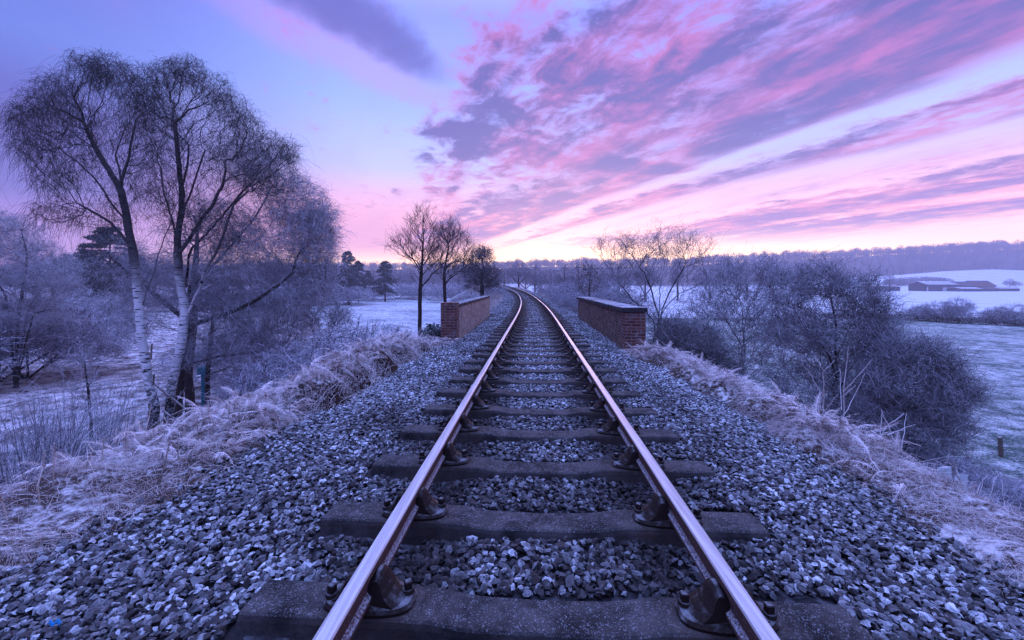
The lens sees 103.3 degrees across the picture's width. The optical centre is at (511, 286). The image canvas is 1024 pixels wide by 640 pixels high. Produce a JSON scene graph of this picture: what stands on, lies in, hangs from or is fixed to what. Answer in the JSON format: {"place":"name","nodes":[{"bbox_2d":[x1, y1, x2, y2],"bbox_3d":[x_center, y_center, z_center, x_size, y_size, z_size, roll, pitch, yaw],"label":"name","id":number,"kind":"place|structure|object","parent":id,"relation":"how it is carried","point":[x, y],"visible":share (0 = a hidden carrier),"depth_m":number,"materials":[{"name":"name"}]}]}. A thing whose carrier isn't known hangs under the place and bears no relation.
{"place":"outdoors","nodes":[
{"label":"outdoors","id":0,"kind":"place"},
{"bbox_2d":[0,249,1023,617],"bbox_3d":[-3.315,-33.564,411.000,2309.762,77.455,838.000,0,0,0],"label":"ground","id":1,"kind":"structure","parent":0,"point":[1004,347],"depth_m":12.81,"materials":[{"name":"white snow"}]},
{"bbox_2d":[5,238,59,297],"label":"bare tree","id":2,"kind":"object","parent":1,"relation":"on","point":[37,254],"visible":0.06,"depth_m":74.73,"materials":[{"name":"grey plant"}]},
{"bbox_2d":[6,252,93,300],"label":"bare tree","id":3,"kind":"object","parent":1,"relation":"on","point":[60,274],"visible":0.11,"depth_m":60.00,"materials":[{"name":"grey plant"}]},
{"bbox_2d":[0,381,107,491],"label":"coppice shrub","id":4,"kind":"object","parent":1,"relation":"on","point":[76,447],"visible":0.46,"depth_m":5.33,"materials":[{"name":"plant"}]},
{"bbox_2d":[0,208,131,388],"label":"tree","id":5,"kind":"object","parent":1,"relation":"on","point":[43,277],"visible":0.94,"depth_m":19.86,"materials":[{"name":"grey plant"}]},
{"bbox_2d":[0,371,148,492],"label":"coppice shrub","id":6,"kind":"object","parent":1,"relation":"on","point":[17,450],"visible":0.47,"depth_m":5.48,"materials":[{"name":"plant"}]},
{"bbox_2d":[0,362,162,491],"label":"coppice shrub","id":7,"kind":"object","parent":1,"relation":"on","point":[58,422],"visible":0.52,"depth_m":5.83,"materials":[{"name":"grey plant"}]},
{"bbox_2d":[0,282,163,387],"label":"frosted bush","id":8,"kind":"object","parent":1,"relation":"on","point":[66,338],"visible":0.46,"depth_m":21.68,"materials":[{"name":"grey plant"}]},
{"bbox_2d":[0,295,164,378],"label":"frosted bush","id":9,"kind":"object","parent":1,"relation":"on","point":[61,347],"visible":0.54,"depth_m":21.76,"materials":[{"name":"grey plant"}]},
{"bbox_2d":[50,339,129,452],"bbox_3d":[-6.861,2.293,6.530,1.061,2.883,0.778,0,0,14],"label":"sapling","id":10,"kind":"object","parent":1,"relation":"on","point":[88,385],"visible":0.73,"depth_m":6.59,"materials":[{"name":"grey plant"}]},
{"bbox_2d":[0,47,198,428],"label":"birch tree","id":11,"kind":"object","parent":1,"relation":"on","point":[43,110],"visible":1,"depth_m":11.91,"materials":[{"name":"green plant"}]},
{"bbox_2d":[23,373,183,464],"bbox_3d":[-6.484,2.401,6.343,2.130,2.034,1.837,0,0,-20],"label":"coppice shrub","id":12,"kind":"object","parent":1,"relation":"on","point":[133,419],"visible":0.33,"depth_m":6.38,"materials":[{"name":"grey plant"}]},
{"bbox_2d":[62,226,149,312],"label":"pine tree","id":13,"kind":"object","parent":1,"relation":"on","point":[97,283],"visible":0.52,"depth_m":60.27,"materials":[{"name":"green plant"}]},
{"bbox_2d":[69,187,264,417],"bbox_3d":[-12.462,0.753,15.047,6.326,8.627,3.090,0,0,0],"label":"tree","id":14,"kind":"object","parent":1,"relation":"on","point":[188,390],"visible":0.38,"depth_m":14.84,"materials":[{"name":"brown plant"}]},
{"bbox_2d":[130,289,208,308],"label":"frosted bush","id":15,"kind":"object","parent":1,"relation":"on","point":[164,298],"visible":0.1,"depth_m":72.57,"materials":[{"name":"grey plant"}]},
{"bbox_2d":[154,384,187,439],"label":"fallen branch","id":16,"kind":"object","parent":1,"relation":"on","point":[174,400],"visible":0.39,"depth_m":11.48,"materials":[{"name":"brown wood"}]},
{"bbox_2d":[197,367,205,405],"bbox_3d":[-12.921,4.419,16.968,0.380,2.083,0.175,0,0,0],"label":"marker post","id":17,"kind":"object","parent":1,"relation":"on","point":[203,370],"visible":0.52,"depth_m":16.95,"materials":[{"name":"teal paint"}]},
{"bbox_2d":[67,114,357,428],"bbox_3d":[-9.642,-0.320,13.753,9.438,10.705,3.998,0,0,0],"label":"tree","id":18,"kind":"object","parent":1,"relation":"on","point":[318,227],"visible":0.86,"depth_m":13.43,"materials":[{"name":"grey plant"}]},
{"bbox_2d":[134,326,299,386],"bbox_3d":[-13.747,3.426,20.099,7.816,3.466,6.395,0,0,30],"label":"frosted bush","id":19,"kind":"object","parent":1,"relation":"on","point":[169,367],"visible":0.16,"depth_m":18.80,"materials":[{"name":"grey plant"}]},
{"bbox_2d":[114,45,328,436],"bbox_3d":[-9.086,-1.186,12.533,6.343,12.422,2.867,0,0,0],"label":"birch tree","id":20,"kind":"object","parent":1,"relation":"on","point":[185,308],"visible":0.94,"depth_m":12.50,"materials":[{"name":"grey plant"}]},
{"bbox_2d":[0,327,458,498],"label":"undergrowth","id":21,"kind":"object","parent":1,"relation":"on","point":[201,413],"visible":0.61,"depth_m":4.14,"materials":[{"name":"beige plant"}]},
{"bbox_2d":[173,269,286,407],"bbox_3d":[-9.805,2.199,14.164,3.824,5.578,2.738,0,0,0],"label":"tree","id":22,"kind":"object","parent":1,"relation":"on","point":[207,380],"visible":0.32,"depth_m":14.03,"materials":[{"name":"grey plant"}]},
{"bbox_2d":[219,256,280,290],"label":"bare tree","id":23,"kind":"object","parent":1,"relation":"on","point":[247,274],"visible":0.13,"depth_m":103.92,"materials":[{"name":"grey plant"}]},
{"bbox_2d":[182,335,343,420],"bbox_3d":[-7.370,3.407,14.004,6.269,3.474,5.129,0,0,-25],"label":"frosted bush","id":24,"kind":"object","parent":1,"relation":"on","point":[220,382],"visible":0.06,"depth_m":13.48,"materials":[{"name":"grey plant"}]},
{"bbox_2d":[203,326,391,401],"bbox_3d":[-5.163,3.121,11.994,7.390,4.096,6.047,0,0,-31],"label":"frosted bush","id":25,"kind":"object","parent":1,"relation":"on","point":[284,357],"visible":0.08,"depth_m":11.60,"materials":[{"name":"grey plant"}]},
{"bbox_2d":[216,311,417,408],"bbox_3d":[-5.170,2.979,13.595,6.444,4.365,7.875,0,0,9],"label":"frosted bush","id":26,"kind":"object","parent":1,"relation":"on","point":[282,366],"visible":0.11,"depth_m":12.04,"materials":[{"name":"grey plant"}]},
{"bbox_2d":[283,289,363,342],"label":"shrub","id":27,"kind":"object","parent":1,"relation":"on","point":[339,312],"visible":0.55,"depth_m":15.91,"materials":[{"name":"grey plant"}]},
{"bbox_2d":[283,322,399,368],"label":"frosted bush","id":28,"kind":"object","parent":1,"relation":"on","point":[357,334],"visible":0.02,"depth_m":14.78,"materials":[{"name":"grey plant"}]},
{"bbox_2d":[336,251,358,303],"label":"pine tree","id":29,"kind":"object","parent":1,"relation":"on","point":[351,279],"visible":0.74,"depth_m":99.34,"materials":[{"name":"green plant"}]},
{"bbox_2d":[315,286,380,304],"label":"frosted bush","id":30,"kind":"object","parent":1,"relation":"on","point":[353,296],"visible":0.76,"depth_m":96.02,"materials":[{"name":"grey plant"}]},
{"bbox_2d":[350,260,368,301],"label":"pine tree","id":31,"kind":"object","parent":1,"relation":"on","point":[358,265],"visible":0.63,"depth_m":111.60,"materials":[{"name":"green plant"}]},
{"bbox_2d":[369,261,398,301],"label":"pine tree","id":32,"kind":"object","parent":1,"relation":"on","point":[384,274],"visible":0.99,"depth_m":118.94,"materials":[{"name":"green plant"}]},
{"bbox_2d":[387,268,409,295],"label":"bare tree","id":33,"kind":"object","parent":1,"relation":"on","point":[402,277],"visible":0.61,"depth_m":164.81,"materials":[{"name":"grey plant"}]},
{"bbox_2d":[373,282,425,298],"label":"frosted bush","id":34,"kind":"object","parent":1,"relation":"on","point":[401,285],"visible":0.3,"depth_m":139.01,"materials":[{"name":"grey plant"}]},
{"bbox_2d":[382,200,459,334],"bbox_3d":[-3.893,0.729,17.566,3.532,8.767,2.091,0,0,0],"label":"tree","id":35,"kind":"object","parent":1,"relation":"on","point":[414,252],"visible":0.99,"depth_m":17.42,"materials":[{"name":"brown plant"}]},
{"bbox_2d":[401,282,442,299],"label":"frosted bush","id":36,"kind":"object","parent":1,"relation":"on","point":[413,291],"visible":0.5,"depth_m":132.89,"materials":[{"name":"grey plant"}]},
{"bbox_2d":[418,268,442,288],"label":"bare tree","id":37,"kind":"object","parent":1,"relation":"on","point":[434,280],"visible":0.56,"depth_m":168.65,"materials":[{"name":"grey plant"}]},
{"bbox_2d":[421,322,440,340],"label":"ivy bush","id":38,"kind":"object","parent":1,"relation":"on","point":[430,330],"visible":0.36,"depth_m":11.50,"materials":[{"name":"green plant"}]},
{"bbox_2d":[423,282,464,300],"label":"frosted bush","id":39,"kind":"object","parent":1,"relation":"on","point":[451,292],"visible":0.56,"depth_m":117.00,"materials":[{"name":"grey plant"}]},
{"bbox_2d":[419,213,482,301],"bbox_3d":[-3.532,-0.999,22.926,3.980,6.665,2.461,0,0,0],"label":"tree","id":40,"kind":"object","parent":1,"relation":"on","point":[466,259],"visible":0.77,"depth_m":22.91,"materials":[{"name":"brown plant"}]},
{"bbox_2d":[441,296,489,341],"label":"parapet wall","id":41,"kind":"structure","parent":1,"relation":"on","point":[460,319],"depth_m":12.13,"materials":[{"name":"red brick"}]},
{"bbox_2d":[450,290,483,301],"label":"frosted bush","id":42,"kind":"object","parent":1,"relation":"on","point":[464,297],"visible":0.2,"depth_m":26.80,"materials":[{"name":"grey plant"}]},
{"bbox_2d":[459,242,504,295],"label":"tree","id":43,"kind":"object","parent":1,"relation":"on","point":[485,271],"visible":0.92,"depth_m":35.69,"materials":[{"name":"brown plant"}]},
{"bbox_2d":[429,284,577,331],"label":"grass","id":44,"kind":"structure","parent":1,"relation":"on","point":[493,296],"depth_m":42.59,"materials":[{"name":"grey plant"}]},
{"bbox_2d":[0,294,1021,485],"bbox_3d":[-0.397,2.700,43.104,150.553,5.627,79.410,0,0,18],"label":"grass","id":45,"kind":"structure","parent":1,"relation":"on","point":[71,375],"depth_m":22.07,"materials":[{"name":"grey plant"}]},
{"bbox_2d":[0,239,1023,286],"bbox_3d":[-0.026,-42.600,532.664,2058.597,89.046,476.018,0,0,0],"label":"woods","id":46,"kind":"object","parent":1,"relation":"on","point":[982,247],"visible":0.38,"depth_m":640.58,"materials":[{"name":"plant"}]},
{"bbox_2d":[0,285,1023,639],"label":"ballast ground","id":47,"kind":"structure","parent":1,"relation":"on","point":[567,595],"depth_m":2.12,"materials":[{"name":"grey gravel"}]},
{"bbox_2d":[497,322,572,328],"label":"sleeper","id":48,"kind":"object","parent":47,"relation":"on","point":[549,327],"visible":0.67,"depth_m":13.80,"materials":[{"name":"wood"}]},
{"bbox_2d":[495,324,574,330],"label":"sleeper","id":49,"kind":"object","parent":47,"relation":"on","point":[552,329],"visible":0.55,"depth_m":13.05,"materials":[{"name":"wood"}]},
{"bbox_2d":[476,343,594,353],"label":"sleeper","id":50,"kind":"object","parent":47,"relation":"on","point":[562,349],"visible":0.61,"depth_m":8.80,"materials":[{"name":"wood"}]},
{"bbox_2d":[490,329,580,336],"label":"sleeper","id":51,"kind":"object","parent":47,"relation":"on","point":[525,335],"visible":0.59,"depth_m":11.62,"materials":[{"name":"wood"}]},
{"bbox_2d":[481,338,590,347],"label":"sleeper","id":52,"kind":"object","parent":47,"relation":"on","point":[512,345],"visible":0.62,"depth_m":9.53,"materials":[{"name":"wood"}]},
{"bbox_2d":[488,331,583,340],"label":"sleeper","id":53,"kind":"object","parent":47,"relation":"on","point":[522,338],"visible":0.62,"depth_m":10.91,"materials":[{"name":"wood"}]},
{"bbox_2d":[465,353,607,367],"bbox_3d":[0.439,1.379,7.429,2.580,0.316,0.272,0,0,3],"label":"sleeper","id":54,"kind":"object","parent":47,"relation":"on","point":[567,362],"visible":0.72,"depth_m":7.36,"materials":[{"name":"wood"}]},
{"bbox_2d":[494,326,578,333],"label":"sleeper","id":55,"kind":"object","parent":47,"relation":"on","point":[517,331],"visible":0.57,"depth_m":12.35,"materials":[{"name":"wood"}]},
{"bbox_2d":[472,347,601,359],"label":"sleeper","id":56,"kind":"object","parent":47,"relation":"on","point":[508,355],"visible":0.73,"depth_m":8.09,"materials":[{"name":"wood"}]},
{"bbox_2d":[486,335,587,343],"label":"sleeper","id":57,"kind":"object","parent":47,"relation":"on","point":[513,340],"visible":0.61,"depth_m":10.23,"materials":[{"name":"wood"}]},
{"bbox_2d":[449,369,626,387],"bbox_3d":[0.370,1.381,5.979,2.580,0.316,0.272,0,0,3],"label":"sleeper","id":58,"kind":"object","parent":47,"relation":"on","point":[582,380],"visible":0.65,"depth_m":5.91,"materials":[{"name":"wood"}]},
{"bbox_2d":[459,359,616,375],"bbox_3d":[0.419,1.379,6.744,2.580,0.316,0.272,0,0,3],"label":"sleeper","id":59,"kind":"object","parent":47,"relation":"on","point":[502,370],"visible":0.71,"depth_m":6.67,"materials":[{"name":"wood"}]},
{"bbox_2d":[400,413,679,447],"bbox_3d":[0.241,1.377,3.845,2.580,0.316,0.272,0,0,3],"label":"sleeper","id":60,"kind":"object","parent":47,"relation":"on","point":[473,433],"visible":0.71,"depth_m":3.78,"materials":[{"name":"wood"}]},
{"bbox_2d":[439,379,640,400],"bbox_3d":[0.346,1.380,5.281,2.580,0.316,0.272,0,0,3],"label":"sleeper","id":61,"kind":"object","parent":47,"relation":"on","point":[487,392],"visible":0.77,"depth_m":5.21,"materials":[{"name":"wood"}]},
{"bbox_2d":[423,394,657,423],"bbox_3d":[0.301,1.385,4.560,2.580,0.316,0.272,0,0,4],"label":"sleeper","id":62,"kind":"object","parent":47,"relation":"on","point":[480,409],"visible":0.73,"depth_m":4.50,"materials":[{"name":"wood"}]},
{"bbox_2d":[371,442,714,485],"bbox_3d":[0.215,1.379,3.144,2.580,0.316,0.272,0,0,3],"label":"sleeper","id":63,"kind":"object","parent":47,"relation":"on","point":[462,465],"visible":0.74,"depth_m":3.08,"materials":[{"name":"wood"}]},
{"bbox_2d":[319,487,770,553],"bbox_3d":[0.161,1.382,2.427,2.580,0.316,0.272,0,0,3],"label":"sleeper","id":64,"kind":"object","parent":47,"relation":"on","point":[649,523],"visible":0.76,"depth_m":2.36,"materials":[{"name":"concrete"}]},
{"bbox_2d":[235,564,874,639],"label":"sleeper","id":65,"kind":"object","parent":47,"relation":"on","point":[400,609],"visible":0.81,"depth_m":1.69,"materials":[{"name":"concrete"}]},
{"bbox_2d":[312,286,521,639],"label":"rail","id":66,"kind":"object","parent":65,"relation":"on","point":[343,618],"visible":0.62,"depth_m":1.98,"materials":[{"name":"silver metal"}]},
{"bbox_2d":[501,284,779,639],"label":"rail","id":67,"kind":"object","parent":65,"relation":"on","point":[746,618],"visible":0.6,"depth_m":1.99,"materials":[{"name":"silver metal"}]},
{"bbox_2d":[504,260,532,287],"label":"bare tree","id":68,"kind":"object","parent":1,"relation":"on","point":[518,273],"visible":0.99,"depth_m":87.71,"materials":[{"name":"grey plant"}]},
{"bbox_2d":[523,263,545,290],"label":"bare tree","id":69,"kind":"object","parent":1,"relation":"on","point":[536,268],"visible":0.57,"depth_m":94.80,"materials":[{"name":"grey plant"}]},
{"bbox_2d":[528,268,566,294],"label":"bare tree","id":70,"kind":"object","parent":1,"relation":"on","point":[545,278],"visible":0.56,"depth_m":81.50,"materials":[{"name":"grey plant"}]},
{"bbox_2d":[548,264,573,291],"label":"bare tree","id":71,"kind":"object","parent":1,"relation":"on","point":[563,276],"visible":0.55,"depth_m":73.93,"materials":[{"name":"grey plant"}]},
{"bbox_2d":[545,279,587,300],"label":"frosted bush","id":72,"kind":"object","parent":1,"relation":"on","point":[556,288],"visible":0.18,"depth_m":41.69,"materials":[{"name":"grey plant"}]},
{"bbox_2d":[552,290,581,309],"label":"frosted bush","id":73,"kind":"object","parent":1,"relation":"on","point":[566,302],"visible":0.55,"depth_m":26.97,"materials":[{"name":"grey plant"}]},
{"bbox_2d":[564,261,592,289],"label":"bare tree","id":74,"kind":"object","parent":1,"relation":"on","point":[575,273],"visible":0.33,"depth_m":69.94,"materials":[{"name":"grey plant"}]},
{"bbox_2d":[555,275,608,306],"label":"frosted bush","id":75,"kind":"object","parent":1,"relation":"on","point":[568,289],"visible":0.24,"depth_m":30.33,"materials":[{"name":"grey plant"}]},
{"bbox_2d":[570,256,605,296],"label":"sapling","id":76,"kind":"object","parent":1,"relation":"on","point":[589,274],"visible":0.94,"depth_m":23.16,"materials":[{"name":"grey plant"}]},
{"bbox_2d":[580,265,617,289],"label":"bare tree","id":77,"kind":"object","parent":1,"relation":"on","point":[608,277],"visible":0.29,"depth_m":84.49,"materials":[{"name":"grey plant"}]},
{"bbox_2d":[567,284,637,312],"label":"frosted bush","id":78,"kind":"object","parent":1,"relation":"on","point":[603,295],"visible":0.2,"depth_m":24.83,"materials":[{"name":"grey plant"}]},
{"bbox_2d":[577,297,647,352],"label":"parapet wall","id":79,"kind":"structure","parent":1,"relation":"on","point":[619,324],"depth_m":10.75,"materials":[{"name":"brown brick"}]},
{"bbox_2d":[577,276,658,326],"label":"frosted bush","id":80,"kind":"object","parent":1,"relation":"on","point":[613,289],"visible":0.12,"depth_m":27.22,"materials":[{"name":"grey plant"}]},
{"bbox_2d":[628,265,662,301],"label":"bare tree","id":81,"kind":"object","parent":1,"relation":"on","point":[655,279],"visible":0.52,"depth_m":109.41,"materials":[{"name":"grey plant"}]},
{"bbox_2d":[582,215,737,344],"bbox_3d":[5.553,1.139,14.964,6.043,7.634,3.898,0,0,0],"label":"bare tree","id":82,"kind":"object","parent":1,"relation":"on","point":[626,245],"visible":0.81,"depth_m":14.85,"materials":[{"name":"brown plant"}]},
{"bbox_2d":[666,260,686,299],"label":"bare tree","id":83,"kind":"object","parent":1,"relation":"on","point":[674,275],"visible":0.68,"depth_m":119.70,"materials":[{"name":"grey plant"}]},
{"bbox_2d":[646,299,759,384],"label":"thorn bush","id":84,"kind":"object","parent":1,"relation":"on","point":[685,341],"visible":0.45,"depth_m":10.35,"materials":[{"name":"grey plant"}]},
{"bbox_2d":[691,265,727,299],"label":"bare tree","id":85,"kind":"object","parent":1,"relation":"on","point":[696,278],"visible":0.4,"depth_m":104.34,"materials":[{"name":"grey plant"}]},
{"bbox_2d":[734,260,756,296],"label":"bare tree","id":86,"kind":"object","parent":1,"relation":"on","point":[744,269],"visible":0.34,"depth_m":124.78,"materials":[{"name":"grey plant"}]},
{"bbox_2d":[674,240,817,392],"bbox_3d":[6.368,1.669,11.444,4.696,5.910,2.380,0,0,0],"label":"hazel bush","id":87,"kind":"object","parent":1,"relation":"on","point":[732,309],"visible":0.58,"depth_m":11.36,"materials":[{"name":"grey plant"}]},
{"bbox_2d":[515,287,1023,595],"bbox_3d":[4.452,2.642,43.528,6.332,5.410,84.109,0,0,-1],"label":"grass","id":88,"kind":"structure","parent":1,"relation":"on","point":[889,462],"depth_m":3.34,"materials":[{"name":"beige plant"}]},
{"bbox_2d":[619,338,1023,535],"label":"undergrowth","id":89,"kind":"object","parent":1,"relation":"on","point":[815,417],"visible":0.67,"depth_m":4.31,"materials":[{"name":"beige plant"}]},
{"bbox_2d":[743,246,924,450],"bbox_3d":[7.796,1.658,9.873,4.267,5.325,2.748,0,0,0],"label":"thorn bush","id":90,"kind":"object","parent":1,"relation":"on","point":[868,305],"visible":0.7,"depth_m":9.59,"materials":[{"name":"grey plant"}]},
{"bbox_2d":[840,347,870,427],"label":"dead plant","id":91,"kind":"object","parent":1,"relation":"on","point":[844,412],"visible":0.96,"depth_m":4.90,"materials":[{"name":"beige plant"}]},
{"bbox_2d":[816,321,1018,478],"bbox_3d":[8.571,2.586,8.722,3.853,3.916,2.455,0,0,0],"label":"thorn bush","id":92,"kind":"object","parent":1,"relation":"on","point":[940,389],"visible":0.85,"depth_m":8.51,"materials":[{"name":"grey plant"}]},
{"bbox_2d":[902,305,938,320],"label":"frosted bush","id":93,"kind":"object","parent":1,"relation":"on","point":[911,311],"visible":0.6,"depth_m":56.39,"materials":[{"name":"grey plant"}]},
{"bbox_2d":[818,312,1023,325],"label":"hedge","id":94,"kind":"object","parent":1,"relation":"on","point":[970,321],"visible":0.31,"depth_m":53.26,"materials":[{"name":"plant"}]},
{"bbox_2d":[907,281,958,290],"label":"barn","id":95,"kind":"structure","parent":1,"relation":"on","point":[929,286],"depth_m":241.22,"materials":[{"name":"white"}]},
{"bbox_2d":[914,299,958,321],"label":"frosted bush","id":96,"kind":"object","parent":1,"relation":"on","point":[929,308],"visible":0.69,"depth_m":54.91,"materials":[{"name":"grey plant"}]},
{"bbox_2d":[890,448,1023,520],"bbox_3d":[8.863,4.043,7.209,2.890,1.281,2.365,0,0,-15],"label":"grass","id":97,"kind":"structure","parent":1,"relation":"on","point":[1010,488],"depth_m":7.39,"materials":[{"name":"grey plant"}]},
{"bbox_2d":[935,295,981,322],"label":"frosted bush","id":98,"kind":"object","parent":1,"relation":"on","point":[964,310],"visible":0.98,"depth_m":52.59,"materials":[{"name":"grey plant"}]},
{"bbox_2d":[946,287,982,291],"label":"shed","id":99,"kind":"structure","parent":1,"relation":"on","point":[968,289],"depth_m":232.00,"materials":[{"name":"grey"}]},
{"bbox_2d":[969,281,996,286],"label":"farmhouse","id":100,"kind":"object","parent":1,"relation":"on","point":[983,284],"visible":0.3,"depth_m":253.11,"materials":[{"name":"grey"}]},
{"bbox_2d":[972,307,1018,324],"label":"frosted bush","id":101,"kind":"object","parent":1,"relation":"on","point":[981,316],"visible":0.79,"depth_m":49.93,"materials":[{"name":"grey plant"}]},
{"bbox_2d":[997,435,1003,457],"bbox_3d":[13.635,4.664,11.304,0.105,0.980,0.105,0,-3,10],"label":"fence post","id":102,"kind":"object","parent":1,"relation":"on","point":[1000,444],"visible":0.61,"depth_m":11.28,"materials":[{"name":"brown wood"}]},
{"bbox_2d":[982,302,1023,325],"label":"frosted bush","id":103,"kind":"object","parent":1,"relation":"on","point":[1020,314],"visible":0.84,"depth_m":48.89,"materials":[{"name":"grey plant"}]},
{"bbox_2d":[0,0,1023,269],"label":"sky","id":104,"kind":"structure","parent":0,"point":[544,125],"materials":[{"name":"purple"}]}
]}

